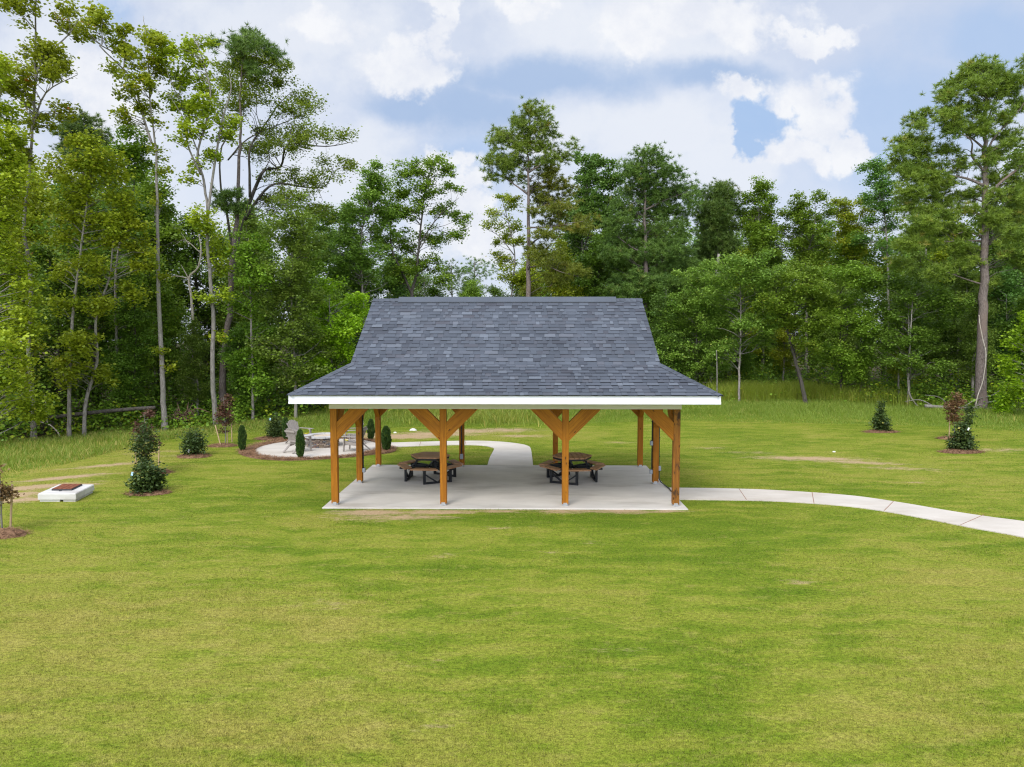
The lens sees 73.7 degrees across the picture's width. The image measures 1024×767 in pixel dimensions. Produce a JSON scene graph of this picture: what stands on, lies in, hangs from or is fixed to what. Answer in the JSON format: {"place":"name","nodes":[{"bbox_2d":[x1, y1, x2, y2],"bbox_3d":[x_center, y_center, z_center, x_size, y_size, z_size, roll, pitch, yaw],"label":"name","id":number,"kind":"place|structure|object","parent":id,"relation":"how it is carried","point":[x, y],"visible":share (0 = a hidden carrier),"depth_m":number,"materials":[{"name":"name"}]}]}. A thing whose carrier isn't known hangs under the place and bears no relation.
{"place":"outdoors","nodes":[
{"label":"outdoors","id":0,"kind":"place"},
{"bbox_2d":[255,439,374,457],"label":"patio","id":1,"kind":"structure","parent":0,"point":[275,449],"depth_m":25.74,"materials":[{"name":"concrete"}]},
{"bbox_2d":[304,432,338,447],"bbox_3d":[-7.448,2.233,26.886,1.413,0.430,1.393,0,4,1],"label":"fire pit","id":2,"kind":"object","parent":1,"relation":"on","point":[320,440],"visible":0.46,"depth_m":26.33,"materials":[{"name":"stone"}]},
{"bbox_2d":[391,441,532,464],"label":"garden path","id":3,"kind":"structure","parent":0,"point":[506,453],"depth_m":26.04,"materials":[{"name":"concrete"}]},
{"bbox_2d":[0,343,1023,766],"bbox_3d":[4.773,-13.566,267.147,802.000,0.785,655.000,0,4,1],"label":"lawn","id":4,"kind":"structure","parent":0,"point":[408,537],"depth_m":10.71,"materials":[{"name":"green plant"}]},
{"bbox_2d":[0,525,31,539],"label":"mulch ring","id":5,"kind":"object","parent":4,"relation":"on","point":[8,532],"visible":1,"depth_m":14.71,"materials":[{"name":"brown wood"}]},
{"bbox_2d":[0,463,24,527],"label":"sapling","id":6,"kind":"object","parent":5,"relation":"on","point":[5,490],"visible":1,"depth_m":14.93,"materials":[{"name":"brown plant"}]},
{"bbox_2d":[0,51,65,433],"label":"broadleaf tree","id":7,"kind":"object","parent":4,"relation":"on","point":[10,184],"visible":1,"depth_m":26.72,"materials":[{"name":"green plant"}]},
{"bbox_2d":[0,162,71,370],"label":"broadleaf tree","id":8,"kind":"object","parent":4,"relation":"on","point":[34,213],"visible":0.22,"depth_m":36.72,"materials":[{"name":"green plant"}]},
{"bbox_2d":[0,0,95,438],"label":"sweetgum tree","id":9,"kind":"object","parent":4,"relation":"on","point":[54,67],"visible":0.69,"depth_m":28.41,"materials":[{"name":"green plant"}]},
{"bbox_2d":[9,241,98,432],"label":"broadleaf tree","id":10,"kind":"object","parent":4,"relation":"on","point":[46,255],"visible":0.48,"depth_m":31.82,"materials":[{"name":"green plant"}]},
{"bbox_2d":[38,484,93,501],"bbox_3d":[-11.954,2.938,18.345,1.174,0.326,1.129,0,4,-1],"label":"storm drain","id":11,"kind":"object","parent":4,"relation":"on","point":[67,492],"visible":0.99,"depth_m":18.00,"materials":[{"name":"concrete"}]},
{"bbox_2d":[23,148,110,401],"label":"broadleaf tree","id":12,"kind":"object","parent":4,"relation":"on","point":[58,160],"visible":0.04,"depth_m":43.73,"materials":[{"name":"green plant"}]},
{"bbox_2d":[48,106,117,399],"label":"pine tree","id":13,"kind":"object","parent":4,"relation":"on","point":[87,120],"visible":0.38,"depth_m":46.01,"materials":[{"name":"green plant"}]},
{"bbox_2d":[25,178,155,422],"bbox_3d":[-21.907,-4.159,35.826,5.776,13.076,7.242,-1,4,-11],"label":"broadleaf tree","id":14,"kind":"object","parent":4,"relation":"on","point":[89,324],"visible":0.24,"depth_m":35.64,"materials":[{"name":"green plant"}]},
{"bbox_2d":[38,125,152,436],"bbox_3d":[-18.571,-4.168,29.930,4.882,13.550,3.400,0,4,1],"label":"maple tree","id":15,"kind":"object","parent":4,"relation":"on","point":[94,164],"visible":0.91,"depth_m":29.68,"materials":[{"name":"green plant"}]},
{"bbox_2d":[47,406,155,419],"bbox_3d":[-18.613,1.336,30.956,4.934,0.666,0.200,0,4,1],"label":"fallen log","id":16,"kind":"object","parent":4,"relation":"on","point":[60,416],"visible":0.88,"depth_m":30.88,"materials":[{"name":"grey wood"}]},
{"bbox_2d":[47,208,166,436],"bbox_3d":[-17.964,-2.640,30.504,4.933,10.416,2.760,-3,5,-41],"label":"maple tree","id":17,"kind":"object","parent":4,"relation":"on","point":[103,301],"visible":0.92,"depth_m":30.17,"materials":[{"name":"green plant"}]},
{"bbox_2d":[80,124,164,423],"bbox_3d":[-18.957,-5.171,33.662,4.290,15.222,4.129,0,4,1],"label":"broadleaf tree","id":18,"kind":"object","parent":4,"relation":"on","point":[136,150],"visible":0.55,"depth_m":33.26,"materials":[{"name":"green plant"}]},
{"bbox_2d":[71,0,178,430],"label":"sweetgum tree","id":19,"kind":"object","parent":4,"relation":"on","point":[124,49],"visible":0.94,"depth_m":31.40,"materials":[{"name":"green plant"}]},
{"bbox_2d":[98,287,171,426],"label":"broadleaf tree","id":20,"kind":"object","parent":4,"relation":"on","point":[127,380],"visible":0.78,"depth_m":33.70,"materials":[{"name":"green plant"}]},
{"bbox_2d":[124,419,160,466],"bbox_3d":[-11.339,1.996,21.124,1.201,1.840,1.068,0,4,1],"label":"twiggy bush","id":21,"kind":"object","parent":4,"relation":"on","point":[139,447],"visible":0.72,"depth_m":21.01,"materials":[{"name":"green plant"}]},
{"bbox_2d":[89,162,202,411],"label":"broadleaf tree","id":22,"kind":"object","parent":4,"relation":"on","point":[170,235],"visible":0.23,"depth_m":40.68,"materials":[{"name":"green plant"}]},
{"bbox_2d":[122,488,171,495],"bbox_3d":[-10.047,2.982,18.831,1.560,0.139,1.065,0,4,1],"label":"mulch ring","id":23,"kind":"object","parent":4,"relation":"on","point":[157,492],"visible":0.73,"depth_m":18.68,"materials":[{"name":"brown wood"}]},
{"bbox_2d":[123,457,169,496],"bbox_3d":[-10.062,2.513,18.889,1.249,1.122,1.233,0,4,1],"label":"glossy shrub","id":24,"kind":"object","parent":23,"relation":"on","point":[149,477],"visible":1,"depth_m":18.76,"materials":[{"name":"green plant"}]},
{"bbox_2d":[118,243,204,418],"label":"broadleaf tree","id":25,"kind":"object","parent":4,"relation":"on","point":[168,329],"visible":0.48,"depth_m":36.98,"materials":[{"name":"green plant"}]},
{"bbox_2d":[126,189,207,385],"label":"broadleaf tree","id":26,"kind":"object","parent":4,"relation":"on","point":[170,262],"visible":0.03,"depth_m":44.36,"materials":[{"name":"green plant"}]},
{"bbox_2d":[175,452,212,458],"bbox_3d":[-11.462,2.576,24.634,1.401,0.176,1.206,0,4,1],"label":"mulch ring","id":27,"kind":"object","parent":4,"relation":"on","point":[201,455],"visible":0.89,"depth_m":24.43,"materials":[{"name":"brown wood"}]},
{"bbox_2d":[173,425,211,454],"bbox_3d":[-11.600,2.097,24.814,1.353,1.163,1.144,0,4,1],"label":"round bush","id":28,"kind":"object","parent":27,"relation":"on","point":[194,443],"visible":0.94,"depth_m":24.68,"materials":[{"name":"green plant"}]},
{"bbox_2d":[171,316,218,414],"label":"broadleaf tree","id":29,"kind":"object","parent":4,"relation":"on","point":[191,366],"visible":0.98,"depth_m":35.29,"materials":[{"name":"green plant"}]},
{"bbox_2d":[146,30,251,425],"bbox_3d":[-14.571,-7.093,32.143,4.188,18.860,3.215,0,4,1],"label":"sweetgum tree","id":30,"kind":"object","parent":4,"relation":"on","point":[195,106],"visible":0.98,"depth_m":31.90,"materials":[{"name":"green plant"}]},
{"bbox_2d":[161,210,239,407],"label":"broadleaf tree","id":31,"kind":"object","parent":4,"relation":"on","point":[183,258],"visible":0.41,"depth_m":41.40,"materials":[{"name":"green plant"}]},
{"bbox_2d":[206,442,237,446],"bbox_3d":[-11.504,2.415,27.071,1.430,0.181,1.089,0,4,1],"label":"mulch ring","id":32,"kind":"object","parent":4,"relation":"on","point":[225,444],"visible":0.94,"depth_m":26.91,"materials":[{"name":"brown wood"}]},
{"bbox_2d":[209,393,234,441],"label":"sapling","id":33,"kind":"object","parent":32,"relation":"on","point":[224,413],"visible":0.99,"depth_m":27.18,"materials":[{"name":"brown plant"}]},
{"bbox_2d":[215,319,263,418],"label":"broadleaf tree","id":34,"kind":"object","parent":4,"relation":"on","point":[234,343],"visible":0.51,"depth_m":35.57,"materials":[{"name":"green plant"}]},
{"bbox_2d":[210,210,283,401],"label":"broadleaf tree","id":35,"kind":"object","parent":4,"relation":"on","point":[248,225],"visible":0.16,"depth_m":40.91,"materials":[{"name":"green plant"}]},
{"bbox_2d":[200,22,294,418],"bbox_3d":[-13.702,-8.270,35.807,4.411,20.814,3.922,2,4,26],"label":"pine tree","id":36,"kind":"object","parent":4,"relation":"on","point":[239,45],"visible":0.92,"depth_m":35.14,"materials":[{"name":"green plant"}]},
{"bbox_2d":[205,228,290,420],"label":"broadleaf tree","id":37,"kind":"object","parent":4,"relation":"on","point":[246,259],"visible":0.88,"depth_m":33.97,"materials":[{"name":"green plant"}]},
{"bbox_2d":[216,218,287,374],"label":"broadleaf tree","id":38,"kind":"object","parent":4,"relation":"on","point":[271,261],"visible":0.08,"depth_m":46.78,"materials":[{"name":"green plant"}]},
{"bbox_2d":[233,258,289,411],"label":"broadleaf tree","id":39,"kind":"object","parent":4,"relation":"on","point":[268,361],"visible":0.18,"depth_m":39.34,"materials":[{"name":"green plant"}]},
{"bbox_2d":[205,41,363,370],"bbox_3d":[-12.240,-7.877,37.234,8.924,19.911,4.950,0,4,1],"label":"oak tree","id":40,"kind":"object","parent":4,"relation":"on","point":[299,136],"visible":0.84,"depth_m":36.45,"materials":[{"name":"green plant"}]},
{"bbox_2d":[238,189,342,418],"bbox_3d":[-11.299,-3.686,34.425,4.758,11.632,4.849,0,4,1],"label":"broadleaf tree","id":41,"kind":"object","parent":4,"relation":"on","point":[295,288],"visible":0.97,"depth_m":34.06,"materials":[{"name":"green plant"}]},
{"bbox_2d":[281,243,348,405],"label":"broadleaf tree","id":42,"kind":"object","parent":4,"relation":"on","point":[317,262],"visible":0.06,"depth_m":40.88,"materials":[{"name":"green plant"}]},
{"bbox_2d":[236,437,399,460],"bbox_3d":[-7.396,2.461,26.443,6.402,0.139,5.727,0,4,1],"label":"pine straw","id":43,"kind":"object","parent":4,"relation":"on","point":[250,451],"visible":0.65,"depth_m":24.96,"materials":[{"name":"brown plant"}]},
{"bbox_2d":[290,271,369,386],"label":"maple tree","id":44,"kind":"object","parent":4,"relation":"on","point":[328,313],"visible":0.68,"depth_m":36.46,"materials":[{"name":"green plant"}]},
{"bbox_2d":[303,155,407,323],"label":"broadleaf tree","id":45,"kind":"object","parent":4,"relation":"on","point":[367,198],"visible":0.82,"depth_m":43.09,"materials":[{"name":"green plant"}]},
{"bbox_2d":[330,238,386,361],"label":"broadleaf tree","id":46,"kind":"object","parent":4,"relation":"on","point":[367,303],"visible":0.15,"depth_m":44.80,"materials":[{"name":"green plant"}]},
{"bbox_2d":[379,251,420,298],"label":"broadleaf tree","id":47,"kind":"object","parent":4,"relation":"on","point":[398,291],"visible":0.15,"depth_m":46.53,"materials":[{"name":"green plant"}]},
{"bbox_2d":[367,150,473,296],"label":"broadleaf tree","id":48,"kind":"object","parent":4,"relation":"on","point":[398,195],"visible":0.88,"depth_m":45.51,"materials":[{"name":"green plant"}]},
{"bbox_2d":[429,258,473,296],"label":"pine tree","id":49,"kind":"object","parent":4,"relation":"on","point":[457,270],"visible":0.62,"depth_m":71.14,"materials":[{"name":"green plant"}]},
{"bbox_2d":[439,253,498,294],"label":"pine tree","id":50,"kind":"object","parent":4,"relation":"on","point":[469,269],"visible":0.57,"depth_m":73.07,"materials":[{"name":"green plant"}]},
{"bbox_2d":[381,409,573,429],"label":"yellow weeds","id":51,"kind":"object","parent":4,"relation":"on","point":[484,417],"visible":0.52,"depth_m":34.91,"materials":[{"name":"plant"}]},
{"bbox_2d":[322,465,687,509],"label":"concrete slab","id":52,"kind":"structure","parent":4,"relation":"on","point":[614,487],"depth_m":19.01,"materials":[{"name":"grey concrete"}]},
{"bbox_2d":[397,452,463,484],"bbox_3d":[-2.453,2.503,20.530,1.981,0.740,1.905,0,4,5],"label":"picnic table","id":53,"kind":"object","parent":52,"relation":"on","point":[434,459],"visible":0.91,"depth_m":20.22,"materials":[{"name":"brown wood"}]},
{"bbox_2d":[286,297,722,505],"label":"picnic pavilion","id":54,"kind":"structure","parent":52,"relation":"on","point":[548,361],"depth_m":17.34,"materials":[{"name":"wood"}]},
{"bbox_2d":[539,452,605,485],"bbox_3d":[1.796,2.511,20.422,1.905,0.740,1.981,2,4,26],"label":"picnic table","id":55,"kind":"object","parent":52,"relation":"on","point":[587,465],"visible":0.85,"depth_m":20.18,"materials":[{"name":"brown wood"}]},
{"bbox_2d":[479,190,543,296],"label":"broadleaf tree","id":56,"kind":"object","parent":4,"relation":"on","point":[515,278],"visible":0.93,"depth_m":48.33,"materials":[{"name":"green plant"}]},
{"bbox_2d":[0,328,1023,445],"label":"undergrowth","id":57,"kind":"object","parent":4,"relation":"on","point":[209,404],"visible":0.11,"depth_m":37.23,"materials":[{"name":"green plant"}]},
{"bbox_2d":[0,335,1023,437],"bbox_3d":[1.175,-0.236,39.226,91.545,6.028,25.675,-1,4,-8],"label":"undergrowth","id":58,"kind":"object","parent":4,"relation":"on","point":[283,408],"visible":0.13,"depth_m":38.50,"materials":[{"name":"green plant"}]},
{"bbox_2d":[476,96,601,296],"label":"pine tree","id":59,"kind":"object","parent":4,"relation":"on","point":[557,205],"visible":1,"depth_m":43.98,"materials":[{"name":"green plant"}]},
{"bbox_2d":[532,238,590,296],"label":"broadleaf tree","id":60,"kind":"object","parent":4,"relation":"on","point":[565,292],"visible":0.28,"depth_m":50.03,"materials":[{"name":"green plant"}]},
{"bbox_2d":[552,151,626,296],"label":"broadleaf tree","id":61,"kind":"object","parent":4,"relation":"on","point":[594,201],"visible":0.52,"depth_m":53.03,"materials":[{"name":"green plant"}]},
{"bbox_2d":[568,229,624,296],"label":"broadleaf tree","id":62,"kind":"object","parent":4,"relation":"on","point":[594,262],"visible":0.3,"depth_m":50.95,"materials":[{"name":"green plant"}]},
{"bbox_2d":[326,377,918,415],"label":"weed plumes","id":63,"kind":"object","parent":4,"relation":"on","point":[762,390],"visible":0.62,"depth_m":43.04,"materials":[{"name":"green plant"}]},
{"bbox_2d":[593,140,705,316],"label":"pine tree","id":64,"kind":"object","parent":4,"relation":"on","point":[646,176],"visible":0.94,"depth_m":47.89,"materials":[{"name":"green plant"}]},
{"bbox_2d":[635,272,680,362],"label":"broadleaf tree","id":65,"kind":"object","parent":4,"relation":"on","point":[644,297],"visible":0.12,"depth_m":47.90,"materials":[{"name":"green plant"}]},
{"bbox_2d":[647,283,692,372],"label":"broadleaf tree","id":66,"kind":"object","parent":4,"relation":"on","point":[660,299],"visible":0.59,"depth_m":44.96,"materials":[{"name":"green plant"}]},
{"bbox_2d":[652,258,739,383],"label":"hornbeam tree","id":67,"kind":"object","parent":4,"relation":"on","point":[696,298],"visible":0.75,"depth_m":44.64,"materials":[{"name":"green plant"}]},
{"bbox_2d":[687,178,748,381],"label":"pine tree","id":68,"kind":"object","parent":4,"relation":"on","point":[715,215],"visible":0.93,"depth_m":49.61,"materials":[{"name":"green plant"}]},
{"bbox_2d":[722,314,757,384],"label":"broadleaf tree","id":69,"kind":"object","parent":4,"relation":"on","point":[746,357],"visible":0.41,"depth_m":47.03,"materials":[{"name":"green plant"}]},
{"bbox_2d":[693,246,792,400],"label":"hornbeam tree","id":70,"kind":"object","parent":4,"relation":"on","point":[766,335],"visible":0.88,"depth_m":41.83,"materials":[{"name":"green plant"}]},
{"bbox_2d":[734,172,794,382],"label":"sweetgum tree","id":71,"kind":"object","parent":4,"relation":"on","point":[758,218],"visible":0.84,"depth_m":49.51,"materials":[{"name":"green plant"}]},
{"bbox_2d":[748,259,803,381],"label":"broadleaf tree","id":72,"kind":"object","parent":4,"relation":"on","point":[766,351],"visible":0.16,"depth_m":50.42,"materials":[{"name":"green plant"}]},
{"bbox_2d":[765,312,801,380],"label":"broadleaf tree","id":73,"kind":"object","parent":4,"relation":"on","point":[782,338],"visible":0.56,"depth_m":47.85,"materials":[{"name":"green plant"}]},
{"bbox_2d":[736,258,845,402],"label":"elm tree","id":74,"kind":"object","parent":4,"relation":"on","point":[811,286],"visible":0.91,"depth_m":40.47,"materials":[{"name":"green plant"}]},
{"bbox_2d":[773,188,845,380],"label":"sweetgum tree","id":75,"kind":"object","parent":4,"relation":"on","point":[802,248],"visible":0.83,"depth_m":49.25,"materials":[{"name":"green plant"}]},
{"bbox_2d":[790,233,832,379],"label":"broadleaf tree","id":76,"kind":"object","parent":4,"relation":"on","point":[817,319],"visible":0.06,"depth_m":54.40,"materials":[{"name":"green plant"}]},
{"bbox_2d":[814,276,858,384],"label":"broadleaf tree","id":77,"kind":"object","parent":4,"relation":"on","point":[833,338],"visible":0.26,"depth_m":48.37,"materials":[{"name":"green plant"}]},
{"bbox_2d":[793,259,901,390],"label":"hornbeam tree","id":78,"kind":"object","parent":4,"relation":"on","point":[858,325],"visible":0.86,"depth_m":41.88,"materials":[{"name":"green plant"}]},
{"bbox_2d":[813,227,881,388],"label":"broadleaf tree","id":79,"kind":"object","parent":4,"relation":"on","point":[839,259],"visible":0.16,"depth_m":49.96,"materials":[{"name":"green plant"}]},
{"bbox_2d":[814,196,885,386],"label":"sweetgum tree","id":80,"kind":"object","parent":4,"relation":"on","point":[844,215],"visible":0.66,"depth_m":50.60,"materials":[{"name":"green plant"}]},
{"bbox_2d":[847,152,906,389],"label":"broadleaf tree","id":81,"kind":"object","parent":4,"relation":"on","point":[879,187],"visible":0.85,"depth_m":47.55,"materials":[{"name":"green plant"}]},
{"bbox_2d":[861,429,899,432],"bbox_3d":[16.655,2.135,30.818,1.954,0.190,1.029,0,4,1],"label":"mulch ring","id":82,"kind":"object","parent":4,"relation":"on","point":[878,431],"visible":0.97,"depth_m":30.61,"materials":[{"name":"brown wood"}]},
{"bbox_2d":[865,398,892,430],"bbox_3d":[16.749,1.419,30.886,1.041,1.642,1.106,-2,4,-24],"label":"cone holly","id":83,"kind":"object","parent":82,"relation":"on","point":[880,421],"visible":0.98,"depth_m":30.83,"materials":[{"name":"green plant"}]},
{"bbox_2d":[858,225,927,386],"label":"broadleaf tree","id":84,"kind":"object","parent":4,"relation":"on","point":[873,250],"visible":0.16,"depth_m":52.11,"materials":[{"name":"green plant"}]},
{"bbox_2d":[884,262,943,396],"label":"broadleaf tree","id":85,"kind":"object","parent":4,"relation":"on","point":[915,271],"visible":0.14,"depth_m":45.68,"materials":[{"name":"green plant"}]},
{"bbox_2d":[853,272,976,402],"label":"hornbeam tree","id":86,"kind":"object","parent":4,"relation":"on","point":[935,304],"visible":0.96,"depth_m":40.41,"materials":[{"name":"green plant"}]},
{"bbox_2d":[893,249,947,363],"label":"broadleaf tree","id":87,"kind":"object","parent":4,"relation":"on","point":[918,256],"visible":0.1,"depth_m":47.78,"materials":[{"name":"green plant"}]},
{"bbox_2d":[937,435,953,439],"bbox_3d":[18.345,2.251,28.617,1.355,0.189,0.954,0,4,1],"label":"mulch ring","id":88,"kind":"object","parent":4,"relation":"on","point":[945,436],"visible":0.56,"depth_m":28.53,"materials":[{"name":"brown wood"}]},
{"bbox_2d":[940,392,966,430],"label":"sapling","id":89,"kind":"object","parent":88,"relation":"on","point":[952,408],"visible":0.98,"depth_m":28.53,"materials":[{"name":"brown plant"}]},
{"bbox_2d":[922,214,978,390],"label":"broadleaf tree","id":90,"kind":"object","parent":4,"relation":"on","point":[940,256],"visible":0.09,"depth_m":50.44,"materials":[{"name":"green plant"}]},
{"bbox_2d":[882,52,1023,409],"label":"pine tree","id":91,"kind":"object","parent":4,"relation":"on","point":[997,82],"visible":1,"depth_m":38.35,"materials":[{"name":"green plant"}]},
{"bbox_2d":[936,448,984,453],"bbox_3d":[16.773,2.507,25.463,2.026,0.189,1.151,0,4,1],"label":"mulch ring","id":92,"kind":"object","parent":4,"relation":"on","point":[963,451],"visible":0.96,"depth_m":25.30,"materials":[{"name":"brown wood"}]},
{"bbox_2d":[944,419,979,450],"bbox_3d":[16.973,1.934,25.764,1.165,1.312,1.194,2,4,24],"label":"tagged shrub","id":93,"kind":"object","parent":92,"relation":"on","point":[962,438],"visible":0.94,"depth_m":25.61,"materials":[{"name":"green plant"}]},
{"bbox_2d":[932,260,996,395],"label":"broadleaf tree","id":94,"kind":"object","parent":4,"relation":"on","point":[964,287],"visible":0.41,"depth_m":44.44,"materials":[{"name":"green plant"}]},
{"bbox_2d":[948,287,1006,397],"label":"broadleaf tree","id":95,"kind":"object","parent":4,"relation":"on","point":[971,349],"visible":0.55,"depth_m":41.30,"materials":[{"name":"green plant"}]},
{"bbox_2d":[970,268,1023,390],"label":"hornbeam tree","id":96,"kind":"object","parent":4,"relation":"on","point":[1003,326],"visible":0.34,"depth_m":41.85,"materials":[{"name":"green plant"}]},
{"bbox_2d":[972,147,1023,370],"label":"broadleaf tree","id":97,"kind":"object","parent":4,"relation":"on","point":[1011,156],"visible":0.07,"depth_m":44.37,"materials":[{"name":"green plant"}]},
{"bbox_2d":[985,310,1023,408],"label":"maple tree","id":98,"kind":"object","parent":4,"relation":"on","point":[1016,387],"visible":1,"depth_m":36.49,"materials":[{"name":"green plant"}]},
{"bbox_2d":[987,259,1023,391],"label":"broadleaf tree","id":99,"kind":"object","parent":4,"relation":"on","point":[1016,277],"visible":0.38,"depth_m":42.86,"materials":[{"name":"green plant"}]},
{"bbox_2d":[0,397,1023,478],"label":"tall grass","id":100,"kind":"structure","parent":0,"point":[836,410],"depth_m":34.81,"materials":[{"name":"green plant"}]},
{"bbox_2d":[0,0,1023,342],"label":"sky","id":101,"kind":"structure","parent":0,"point":[797,93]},
{"bbox_2d":[669,487,1023,537],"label":"garden path","id":102,"kind":"structure","parent":0,"point":[1012,527],"depth_m":17.55,"materials":[{"name":"concrete"}]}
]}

